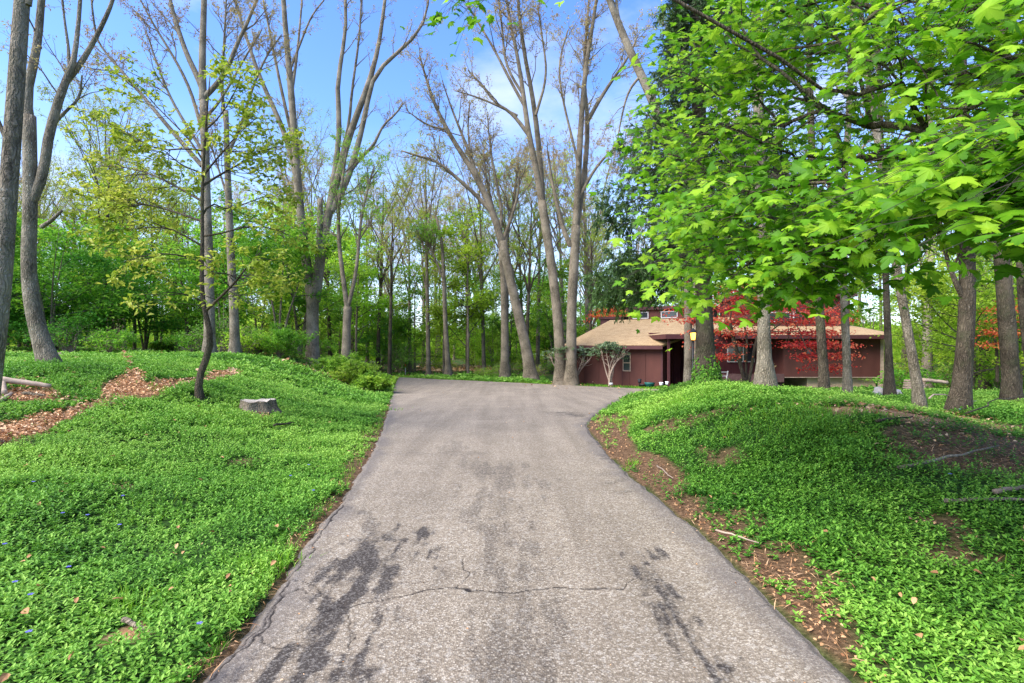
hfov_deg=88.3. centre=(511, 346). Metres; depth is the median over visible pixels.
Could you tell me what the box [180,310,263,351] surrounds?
undergrowth shrub
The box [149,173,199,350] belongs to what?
woodland tree
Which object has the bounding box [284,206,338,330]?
woodland tree
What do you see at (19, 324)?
woodland tree
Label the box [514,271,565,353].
woodland tree
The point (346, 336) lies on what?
slender tree
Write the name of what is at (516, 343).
woodland tree
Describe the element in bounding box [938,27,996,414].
tall tree
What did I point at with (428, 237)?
slender tree
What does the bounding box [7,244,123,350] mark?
woodland tree
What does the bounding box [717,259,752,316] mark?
woodland tree
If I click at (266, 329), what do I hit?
woodland tree
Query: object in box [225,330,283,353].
arching bush
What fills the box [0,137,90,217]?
woodland tree
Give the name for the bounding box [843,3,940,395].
tall tree
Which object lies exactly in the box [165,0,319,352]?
tall tree
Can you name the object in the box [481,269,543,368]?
woodland tree
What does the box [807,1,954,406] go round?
tall tree
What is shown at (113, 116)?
woodland tree
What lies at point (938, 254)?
woodland tree
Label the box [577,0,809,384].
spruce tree
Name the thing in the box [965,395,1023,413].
fallen branch
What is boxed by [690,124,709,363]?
tall tree
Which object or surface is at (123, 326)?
woodland tree
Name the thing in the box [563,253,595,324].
woodland tree
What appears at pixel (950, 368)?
undergrowth shrub
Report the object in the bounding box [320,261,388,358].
woodland tree
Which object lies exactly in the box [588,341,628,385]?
rhododendron
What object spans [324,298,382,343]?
woodland tree
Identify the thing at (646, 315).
window
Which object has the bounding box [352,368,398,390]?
arching bush
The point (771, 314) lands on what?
window
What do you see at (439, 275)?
woodland tree
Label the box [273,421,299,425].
fallen branch
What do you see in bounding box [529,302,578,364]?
woodland tree
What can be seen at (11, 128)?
leaning tree
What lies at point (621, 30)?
leaning tree
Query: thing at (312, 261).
woodland tree
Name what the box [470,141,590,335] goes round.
woodland tree
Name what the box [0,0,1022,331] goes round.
sky
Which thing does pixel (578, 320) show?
woodland tree
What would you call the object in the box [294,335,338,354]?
undergrowth shrub
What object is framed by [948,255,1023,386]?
woodland tree
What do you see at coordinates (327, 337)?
undergrowth shrub
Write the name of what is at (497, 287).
woodland tree
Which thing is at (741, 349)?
window
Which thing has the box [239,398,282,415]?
tree stump
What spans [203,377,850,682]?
driveway
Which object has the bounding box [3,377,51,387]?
log
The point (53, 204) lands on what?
woodland tree
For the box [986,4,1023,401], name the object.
tall tree
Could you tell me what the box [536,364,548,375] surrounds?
green bush
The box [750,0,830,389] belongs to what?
tall tree
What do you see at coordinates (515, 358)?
undergrowth shrub
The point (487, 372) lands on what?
green bush
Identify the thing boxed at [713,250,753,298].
woodland tree
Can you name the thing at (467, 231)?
woodland tree
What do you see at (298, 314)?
woodland tree
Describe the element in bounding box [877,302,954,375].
woodland tree
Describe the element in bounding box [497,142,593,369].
woodland tree
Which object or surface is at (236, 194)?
woodland tree
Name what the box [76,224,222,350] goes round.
woodland tree
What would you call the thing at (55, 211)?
woodland tree
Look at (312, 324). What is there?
forked tree
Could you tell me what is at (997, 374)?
japanese maple
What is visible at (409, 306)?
woodland tree
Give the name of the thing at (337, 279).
woodland tree
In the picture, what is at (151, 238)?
woodland tree
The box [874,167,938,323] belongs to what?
woodland tree
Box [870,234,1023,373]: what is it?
woodland tree
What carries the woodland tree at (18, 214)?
on the ground at (786, 562)
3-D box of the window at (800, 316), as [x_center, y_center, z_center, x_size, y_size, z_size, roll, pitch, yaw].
[16.375,-1.675,29.562,1.250,0.550,0.065,0,0,0]
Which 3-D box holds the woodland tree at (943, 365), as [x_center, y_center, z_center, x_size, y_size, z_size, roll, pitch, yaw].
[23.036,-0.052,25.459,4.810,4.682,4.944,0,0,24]
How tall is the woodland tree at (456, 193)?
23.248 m
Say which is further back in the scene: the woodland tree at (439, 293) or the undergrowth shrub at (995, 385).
the woodland tree at (439, 293)
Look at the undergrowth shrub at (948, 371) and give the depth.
28.18 m
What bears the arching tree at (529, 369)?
on the ground at (786, 562)
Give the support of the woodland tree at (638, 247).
on the ground at (786, 562)
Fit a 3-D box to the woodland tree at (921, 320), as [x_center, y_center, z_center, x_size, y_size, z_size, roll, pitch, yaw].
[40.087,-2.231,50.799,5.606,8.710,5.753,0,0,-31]
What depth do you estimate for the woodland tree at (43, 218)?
39.02 m
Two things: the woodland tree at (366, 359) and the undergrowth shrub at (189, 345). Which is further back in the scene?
the woodland tree at (366, 359)
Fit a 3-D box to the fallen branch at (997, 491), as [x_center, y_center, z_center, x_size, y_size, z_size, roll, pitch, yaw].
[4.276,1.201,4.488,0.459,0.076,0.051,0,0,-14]
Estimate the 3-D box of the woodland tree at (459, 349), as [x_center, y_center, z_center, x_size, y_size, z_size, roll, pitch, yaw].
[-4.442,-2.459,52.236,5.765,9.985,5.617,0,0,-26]
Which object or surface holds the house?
on the ground at (786, 562)
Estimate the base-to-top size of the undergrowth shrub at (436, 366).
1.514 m
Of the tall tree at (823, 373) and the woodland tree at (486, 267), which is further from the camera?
the woodland tree at (486, 267)
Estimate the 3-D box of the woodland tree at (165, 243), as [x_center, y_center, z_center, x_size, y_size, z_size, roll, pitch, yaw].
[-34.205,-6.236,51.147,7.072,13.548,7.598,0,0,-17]
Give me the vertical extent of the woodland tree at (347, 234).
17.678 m
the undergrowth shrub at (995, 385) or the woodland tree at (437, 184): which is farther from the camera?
the woodland tree at (437, 184)
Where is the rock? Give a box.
[873,387,882,392]
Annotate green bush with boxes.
[473,366,496,375]
[484,361,522,375]
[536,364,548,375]
[537,362,554,373]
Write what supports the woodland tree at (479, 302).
on the ground at (786, 562)
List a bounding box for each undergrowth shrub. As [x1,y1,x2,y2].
[6,322,71,347]
[19,312,116,352]
[79,325,140,352]
[154,329,217,351]
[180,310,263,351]
[217,324,269,353]
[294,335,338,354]
[319,325,341,353]
[323,348,361,359]
[372,338,420,372]
[393,360,424,370]
[431,359,460,370]
[511,354,543,370]
[858,363,951,389]
[933,355,977,387]
[934,366,952,385]
[981,359,1023,389]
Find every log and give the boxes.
[0,392,12,401]
[1,380,7,395]
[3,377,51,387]
[22,391,45,396]
[922,378,948,383]
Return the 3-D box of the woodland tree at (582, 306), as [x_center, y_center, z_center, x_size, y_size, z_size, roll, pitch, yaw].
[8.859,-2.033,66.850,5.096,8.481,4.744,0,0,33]
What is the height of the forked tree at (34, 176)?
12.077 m
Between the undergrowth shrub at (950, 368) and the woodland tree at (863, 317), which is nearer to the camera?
the undergrowth shrub at (950, 368)
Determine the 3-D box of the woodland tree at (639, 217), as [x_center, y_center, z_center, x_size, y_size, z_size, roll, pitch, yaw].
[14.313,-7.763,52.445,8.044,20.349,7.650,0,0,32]
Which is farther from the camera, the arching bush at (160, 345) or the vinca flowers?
the arching bush at (160, 345)
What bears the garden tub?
on the ground at (786, 562)
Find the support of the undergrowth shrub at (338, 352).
on the ground at (786, 562)
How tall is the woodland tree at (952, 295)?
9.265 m
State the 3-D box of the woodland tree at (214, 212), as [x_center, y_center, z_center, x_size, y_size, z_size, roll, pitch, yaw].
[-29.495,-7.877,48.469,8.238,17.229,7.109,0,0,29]
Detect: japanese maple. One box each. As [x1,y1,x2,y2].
[579,307,627,326]
[656,281,871,381]
[974,298,1020,381]
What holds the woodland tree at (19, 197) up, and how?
on the ground at (786, 562)
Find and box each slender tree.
[306,126,391,358]
[405,213,452,374]
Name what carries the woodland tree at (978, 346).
on the ground at (786, 562)
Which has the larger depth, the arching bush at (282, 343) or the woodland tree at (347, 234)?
the woodland tree at (347, 234)
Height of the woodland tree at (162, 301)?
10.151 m
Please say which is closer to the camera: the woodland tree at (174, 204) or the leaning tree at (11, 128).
the leaning tree at (11, 128)
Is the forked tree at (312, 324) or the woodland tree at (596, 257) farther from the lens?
the woodland tree at (596, 257)
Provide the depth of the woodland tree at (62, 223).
59.20 m
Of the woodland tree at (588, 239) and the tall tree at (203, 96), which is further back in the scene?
the woodland tree at (588, 239)
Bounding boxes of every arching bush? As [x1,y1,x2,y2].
[148,340,181,351]
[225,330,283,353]
[244,319,318,357]
[310,348,371,375]
[329,356,380,384]
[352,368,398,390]
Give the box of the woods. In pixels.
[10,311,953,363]
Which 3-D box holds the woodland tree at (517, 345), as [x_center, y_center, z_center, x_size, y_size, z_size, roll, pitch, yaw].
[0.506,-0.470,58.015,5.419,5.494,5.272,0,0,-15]
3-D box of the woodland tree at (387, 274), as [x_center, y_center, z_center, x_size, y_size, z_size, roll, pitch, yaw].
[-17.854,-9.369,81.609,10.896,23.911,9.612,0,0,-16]
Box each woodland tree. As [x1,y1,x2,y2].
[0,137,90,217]
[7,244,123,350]
[7,269,69,349]
[10,208,145,348]
[11,238,141,347]
[15,211,44,249]
[16,154,69,347]
[17,200,81,298]
[18,177,59,238]
[19,183,80,264]
[35,54,152,345]
[37,79,170,349]
[38,184,113,340]
[38,240,184,350]
[45,184,97,346]
[48,162,143,336]
[48,164,137,348]
[64,163,184,350]
[65,133,162,347]
[66,219,179,348]
[74,143,176,333]
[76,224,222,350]
[90,128,200,350]
[114,204,293,348]
[131,231,249,348]
[133,176,225,350]
[133,213,185,320]
[141,238,198,341]
[144,160,225,317]
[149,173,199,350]
[154,264,260,346]
[159,242,222,329]
[193,174,262,347]
[211,188,375,351]
[219,193,377,354]
[221,268,304,333]
[239,276,335,350]
[246,74,343,328]
[247,175,316,269]
[253,131,330,261]
[259,157,315,232]
[261,233,334,349]
[269,126,365,356]
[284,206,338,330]
[319,244,374,357]
[320,130,440,371]
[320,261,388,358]
[321,229,370,333]
[323,185,388,349]
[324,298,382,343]
[325,217,402,357]
[329,259,353,310]
[336,177,400,362]
[338,313,420,370]
[357,141,438,374]
[357,300,415,363]
[357,312,418,369]
[360,240,406,360]
[365,215,421,311]
[371,246,418,336]
[372,273,399,325]
[373,107,472,374]
[375,170,439,371]
[381,192,450,364]
[384,260,442,371]
[387,300,418,350]
[394,165,468,352]
[401,198,443,321]
[411,285,458,358]
[412,305,462,368]
[417,236,480,373]
[419,238,459,351]
[422,204,499,372]
[433,193,493,353]
[433,203,499,370]
[434,170,517,360]
[437,194,509,365]
[438,295,493,358]
[445,130,534,373]
[446,234,494,358]
[446,239,479,359]
[446,273,496,367]
[456,310,519,369]
[456,313,500,368]
[460,215,522,350]
[467,134,570,372]
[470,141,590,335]
[472,226,528,293]
[476,152,542,320]
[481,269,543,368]
[484,259,509,328]
[486,294,543,355]
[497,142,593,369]
[499,319,535,358]
[502,226,546,301]
[512,120,592,343]
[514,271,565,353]
[523,252,595,342]
[523,278,566,359]
[525,293,582,365]
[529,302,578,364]
[530,118,641,332]
[532,255,565,360]
[533,316,585,363]
[549,201,612,323]
[551,184,616,295]
[562,160,635,330]
[562,218,629,325]
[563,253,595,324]
[567,208,624,306]
[577,302,584,333]
[578,295,607,333]
[595,264,626,325]
[609,218,661,261]
[618,169,669,306]
[657,290,683,305]
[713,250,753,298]
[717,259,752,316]
[775,116,826,219]
[822,278,860,326]
[848,276,921,360]
[852,266,872,327]
[854,22,979,375]
[858,264,915,330]
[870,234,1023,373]
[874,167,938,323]
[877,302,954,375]
[893,282,954,356]
[901,254,1023,388]
[912,263,1016,354]
[914,283,1016,382]
[916,254,1016,364]
[919,223,952,360]
[933,313,1023,387]
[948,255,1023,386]
[948,289,1021,367]
[973,276,1023,389]
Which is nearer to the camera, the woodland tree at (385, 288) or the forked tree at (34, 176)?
the forked tree at (34, 176)
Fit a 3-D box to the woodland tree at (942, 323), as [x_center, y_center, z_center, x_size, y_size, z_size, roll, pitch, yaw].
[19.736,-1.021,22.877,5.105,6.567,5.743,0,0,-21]
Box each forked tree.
[0,0,114,362]
[232,0,443,362]
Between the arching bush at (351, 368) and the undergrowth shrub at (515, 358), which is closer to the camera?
the arching bush at (351, 368)
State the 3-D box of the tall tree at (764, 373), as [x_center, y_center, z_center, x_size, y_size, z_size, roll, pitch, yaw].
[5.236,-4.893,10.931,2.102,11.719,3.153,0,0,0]
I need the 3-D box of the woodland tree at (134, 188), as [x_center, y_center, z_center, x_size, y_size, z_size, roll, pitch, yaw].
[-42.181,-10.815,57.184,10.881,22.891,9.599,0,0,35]
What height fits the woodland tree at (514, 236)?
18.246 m
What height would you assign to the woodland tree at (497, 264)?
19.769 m
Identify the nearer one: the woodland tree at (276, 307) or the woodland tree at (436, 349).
the woodland tree at (276, 307)
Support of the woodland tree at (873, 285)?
on the ground at (786, 562)
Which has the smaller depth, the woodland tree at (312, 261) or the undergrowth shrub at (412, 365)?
the woodland tree at (312, 261)
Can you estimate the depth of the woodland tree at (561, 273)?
40.17 m
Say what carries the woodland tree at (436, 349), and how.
on the ground at (786, 562)
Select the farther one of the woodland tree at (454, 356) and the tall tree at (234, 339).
the woodland tree at (454, 356)
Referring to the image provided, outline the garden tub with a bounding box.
[644,382,654,386]
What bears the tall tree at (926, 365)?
on the ground at (786, 562)
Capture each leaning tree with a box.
[0,0,32,397]
[591,0,718,370]
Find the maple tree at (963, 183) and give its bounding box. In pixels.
[400,0,1023,351]
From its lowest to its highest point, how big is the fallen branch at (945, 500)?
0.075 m
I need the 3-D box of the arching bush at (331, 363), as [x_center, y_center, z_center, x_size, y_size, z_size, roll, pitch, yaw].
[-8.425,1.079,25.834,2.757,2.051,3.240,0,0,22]
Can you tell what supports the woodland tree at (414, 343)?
on the ground at (786, 562)
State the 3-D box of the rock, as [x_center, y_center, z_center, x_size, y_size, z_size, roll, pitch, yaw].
[10.387,1.309,14.797,0.539,0.390,0.306,0,0,0]
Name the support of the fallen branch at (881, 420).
on the ground at (786, 562)
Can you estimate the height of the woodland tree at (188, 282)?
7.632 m
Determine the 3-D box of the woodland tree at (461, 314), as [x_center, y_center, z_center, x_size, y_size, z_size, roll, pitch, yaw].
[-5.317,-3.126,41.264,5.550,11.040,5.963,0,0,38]
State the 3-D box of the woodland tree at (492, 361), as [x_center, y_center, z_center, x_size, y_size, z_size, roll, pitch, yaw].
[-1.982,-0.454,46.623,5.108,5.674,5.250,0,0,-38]
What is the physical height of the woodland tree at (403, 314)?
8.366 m
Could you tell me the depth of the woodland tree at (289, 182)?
53.58 m
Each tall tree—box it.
[66,0,280,353]
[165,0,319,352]
[465,140,548,377]
[640,2,716,381]
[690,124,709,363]
[703,0,807,387]
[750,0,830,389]
[788,5,907,393]
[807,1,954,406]
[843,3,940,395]
[915,32,946,387]
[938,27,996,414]
[946,244,994,389]
[976,233,1023,354]
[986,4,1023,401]
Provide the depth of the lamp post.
17.37 m
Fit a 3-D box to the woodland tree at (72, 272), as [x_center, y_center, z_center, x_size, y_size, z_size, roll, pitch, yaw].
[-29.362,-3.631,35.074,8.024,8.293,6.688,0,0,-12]
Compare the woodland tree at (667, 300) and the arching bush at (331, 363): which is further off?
the woodland tree at (667, 300)
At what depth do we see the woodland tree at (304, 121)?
56.24 m
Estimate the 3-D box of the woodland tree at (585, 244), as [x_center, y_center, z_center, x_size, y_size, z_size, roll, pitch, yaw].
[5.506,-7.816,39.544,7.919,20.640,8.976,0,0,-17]
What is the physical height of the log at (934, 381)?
0.207 m
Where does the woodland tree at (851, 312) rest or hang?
on the ground at (786, 562)
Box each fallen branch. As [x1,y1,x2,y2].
[121,617,146,630]
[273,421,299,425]
[715,529,758,542]
[875,416,912,421]
[897,445,998,469]
[928,394,973,401]
[943,497,1023,502]
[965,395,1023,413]
[992,485,1023,493]
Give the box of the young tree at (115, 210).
[52,44,329,399]
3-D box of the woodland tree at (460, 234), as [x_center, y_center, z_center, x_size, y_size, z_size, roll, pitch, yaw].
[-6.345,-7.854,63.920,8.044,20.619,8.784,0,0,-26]
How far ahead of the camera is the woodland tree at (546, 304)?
61.69 m
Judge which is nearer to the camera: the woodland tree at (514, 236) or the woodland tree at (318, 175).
the woodland tree at (514, 236)
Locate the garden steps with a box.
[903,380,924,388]
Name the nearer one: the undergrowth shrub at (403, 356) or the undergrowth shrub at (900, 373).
the undergrowth shrub at (900, 373)
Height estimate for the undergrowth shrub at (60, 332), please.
2.386 m
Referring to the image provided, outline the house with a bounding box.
[565,293,883,386]
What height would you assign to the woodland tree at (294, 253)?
9.072 m
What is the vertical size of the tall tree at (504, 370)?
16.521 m
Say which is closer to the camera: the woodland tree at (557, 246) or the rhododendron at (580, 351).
the rhododendron at (580, 351)
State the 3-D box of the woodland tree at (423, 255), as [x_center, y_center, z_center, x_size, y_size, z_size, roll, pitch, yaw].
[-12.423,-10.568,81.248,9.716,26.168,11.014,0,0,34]
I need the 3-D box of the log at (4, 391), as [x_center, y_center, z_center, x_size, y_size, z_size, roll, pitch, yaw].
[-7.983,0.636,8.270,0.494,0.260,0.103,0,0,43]
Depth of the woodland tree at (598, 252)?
63.08 m
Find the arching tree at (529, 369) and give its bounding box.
[387,24,550,380]
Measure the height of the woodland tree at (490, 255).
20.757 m
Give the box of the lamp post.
[689,328,695,371]
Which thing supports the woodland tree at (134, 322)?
on the ground at (786, 562)
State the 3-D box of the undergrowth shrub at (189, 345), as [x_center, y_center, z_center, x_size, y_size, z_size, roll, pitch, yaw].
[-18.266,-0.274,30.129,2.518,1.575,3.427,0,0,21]
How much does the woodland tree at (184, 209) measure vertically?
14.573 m
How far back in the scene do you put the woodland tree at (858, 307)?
57.09 m
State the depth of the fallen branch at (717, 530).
4.36 m
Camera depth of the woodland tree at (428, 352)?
39.34 m
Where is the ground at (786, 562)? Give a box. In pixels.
[0,348,1023,682]
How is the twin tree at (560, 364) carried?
on the ground at (786, 562)
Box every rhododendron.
[535,346,599,374]
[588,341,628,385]
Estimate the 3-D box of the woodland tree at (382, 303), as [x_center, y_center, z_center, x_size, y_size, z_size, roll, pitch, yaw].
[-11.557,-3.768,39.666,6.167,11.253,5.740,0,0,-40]
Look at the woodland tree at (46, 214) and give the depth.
41.81 m
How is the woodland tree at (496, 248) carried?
on the ground at (786, 562)
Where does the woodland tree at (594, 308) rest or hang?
on the ground at (786, 562)
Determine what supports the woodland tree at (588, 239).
on the ground at (786, 562)
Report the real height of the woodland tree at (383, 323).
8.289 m
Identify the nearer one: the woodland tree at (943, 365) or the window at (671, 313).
the woodland tree at (943, 365)
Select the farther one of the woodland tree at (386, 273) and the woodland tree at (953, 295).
the woodland tree at (386, 273)
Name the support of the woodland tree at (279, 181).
on the ground at (786, 562)
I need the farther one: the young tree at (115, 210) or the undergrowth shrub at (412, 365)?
the undergrowth shrub at (412, 365)
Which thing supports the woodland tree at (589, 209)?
on the ground at (786, 562)
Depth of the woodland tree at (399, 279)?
54.32 m
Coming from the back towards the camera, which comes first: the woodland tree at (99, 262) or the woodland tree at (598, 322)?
the woodland tree at (598, 322)
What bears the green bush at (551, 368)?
on the ground at (786, 562)
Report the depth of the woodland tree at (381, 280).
41.84 m
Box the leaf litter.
[0,347,1023,682]
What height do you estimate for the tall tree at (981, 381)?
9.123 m
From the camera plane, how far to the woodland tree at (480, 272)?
41.20 m
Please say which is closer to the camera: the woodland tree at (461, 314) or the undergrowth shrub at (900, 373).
the undergrowth shrub at (900, 373)
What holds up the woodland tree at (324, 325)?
on the ground at (786, 562)
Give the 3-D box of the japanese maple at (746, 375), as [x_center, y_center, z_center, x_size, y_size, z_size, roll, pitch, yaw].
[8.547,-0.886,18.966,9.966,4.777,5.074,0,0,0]
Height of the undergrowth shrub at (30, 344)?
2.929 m
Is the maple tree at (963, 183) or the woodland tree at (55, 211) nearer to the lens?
the maple tree at (963, 183)
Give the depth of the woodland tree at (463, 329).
54.26 m
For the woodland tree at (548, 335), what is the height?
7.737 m
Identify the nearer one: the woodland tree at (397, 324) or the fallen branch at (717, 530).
the fallen branch at (717, 530)
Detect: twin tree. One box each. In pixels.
[441,0,565,384]
[525,0,661,385]
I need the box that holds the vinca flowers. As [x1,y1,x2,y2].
[2,464,951,632]
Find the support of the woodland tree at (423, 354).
on the ground at (786, 562)
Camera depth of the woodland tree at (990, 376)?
21.74 m
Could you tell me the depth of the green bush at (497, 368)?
36.37 m
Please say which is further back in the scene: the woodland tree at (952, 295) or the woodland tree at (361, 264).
the woodland tree at (361, 264)
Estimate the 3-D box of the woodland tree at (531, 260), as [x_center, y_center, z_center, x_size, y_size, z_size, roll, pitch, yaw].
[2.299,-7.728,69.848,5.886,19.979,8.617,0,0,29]
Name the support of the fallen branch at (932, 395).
on the ground at (786, 562)
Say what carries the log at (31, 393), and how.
on the ground at (786, 562)
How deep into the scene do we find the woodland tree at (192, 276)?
29.80 m
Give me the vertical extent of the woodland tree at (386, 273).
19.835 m
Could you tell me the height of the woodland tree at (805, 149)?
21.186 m
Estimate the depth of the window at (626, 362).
28.91 m
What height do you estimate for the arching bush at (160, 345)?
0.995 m
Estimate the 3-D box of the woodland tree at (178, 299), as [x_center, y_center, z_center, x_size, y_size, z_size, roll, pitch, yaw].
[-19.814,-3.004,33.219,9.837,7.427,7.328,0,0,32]
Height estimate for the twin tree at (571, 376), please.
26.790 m
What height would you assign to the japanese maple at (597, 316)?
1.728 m
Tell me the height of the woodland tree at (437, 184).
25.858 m
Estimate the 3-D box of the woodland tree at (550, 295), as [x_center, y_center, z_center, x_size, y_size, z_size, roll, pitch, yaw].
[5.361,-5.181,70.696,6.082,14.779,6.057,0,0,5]
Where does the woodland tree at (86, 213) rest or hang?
on the ground at (786, 562)
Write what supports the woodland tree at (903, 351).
on the ground at (786, 562)
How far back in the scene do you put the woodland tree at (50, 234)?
27.94 m
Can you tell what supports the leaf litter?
on the ground at (786, 562)
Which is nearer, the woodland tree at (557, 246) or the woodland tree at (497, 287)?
the woodland tree at (557, 246)
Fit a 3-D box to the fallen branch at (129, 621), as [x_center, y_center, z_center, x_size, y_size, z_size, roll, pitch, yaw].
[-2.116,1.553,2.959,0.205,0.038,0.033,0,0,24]
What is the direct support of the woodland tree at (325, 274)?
on the ground at (786, 562)
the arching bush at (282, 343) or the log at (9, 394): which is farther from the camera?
the arching bush at (282, 343)
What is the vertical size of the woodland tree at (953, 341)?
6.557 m
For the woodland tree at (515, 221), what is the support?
on the ground at (786, 562)
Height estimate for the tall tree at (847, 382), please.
13.304 m
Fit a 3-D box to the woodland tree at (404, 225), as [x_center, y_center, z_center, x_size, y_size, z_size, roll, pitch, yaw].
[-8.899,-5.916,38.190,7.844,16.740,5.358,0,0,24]
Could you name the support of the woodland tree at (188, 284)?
on the ground at (786, 562)
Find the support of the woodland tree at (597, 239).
on the ground at (786, 562)
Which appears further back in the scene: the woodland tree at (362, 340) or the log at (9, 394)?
the woodland tree at (362, 340)
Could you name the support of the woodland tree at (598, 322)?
on the ground at (786, 562)
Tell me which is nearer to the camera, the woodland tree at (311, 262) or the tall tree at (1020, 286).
the tall tree at (1020, 286)
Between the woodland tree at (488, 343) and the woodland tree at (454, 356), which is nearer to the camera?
the woodland tree at (488, 343)
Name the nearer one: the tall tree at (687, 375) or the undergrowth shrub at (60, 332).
the tall tree at (687, 375)
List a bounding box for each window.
[623,354,630,370]
[633,312,648,318]
[661,311,677,317]
[727,344,754,361]
[770,312,790,321]
[793,313,812,321]
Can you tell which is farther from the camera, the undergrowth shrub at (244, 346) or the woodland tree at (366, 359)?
the woodland tree at (366, 359)
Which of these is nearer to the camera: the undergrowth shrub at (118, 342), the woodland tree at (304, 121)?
the undergrowth shrub at (118, 342)
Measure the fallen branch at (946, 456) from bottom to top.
0.212 m
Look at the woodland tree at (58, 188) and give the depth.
44.03 m

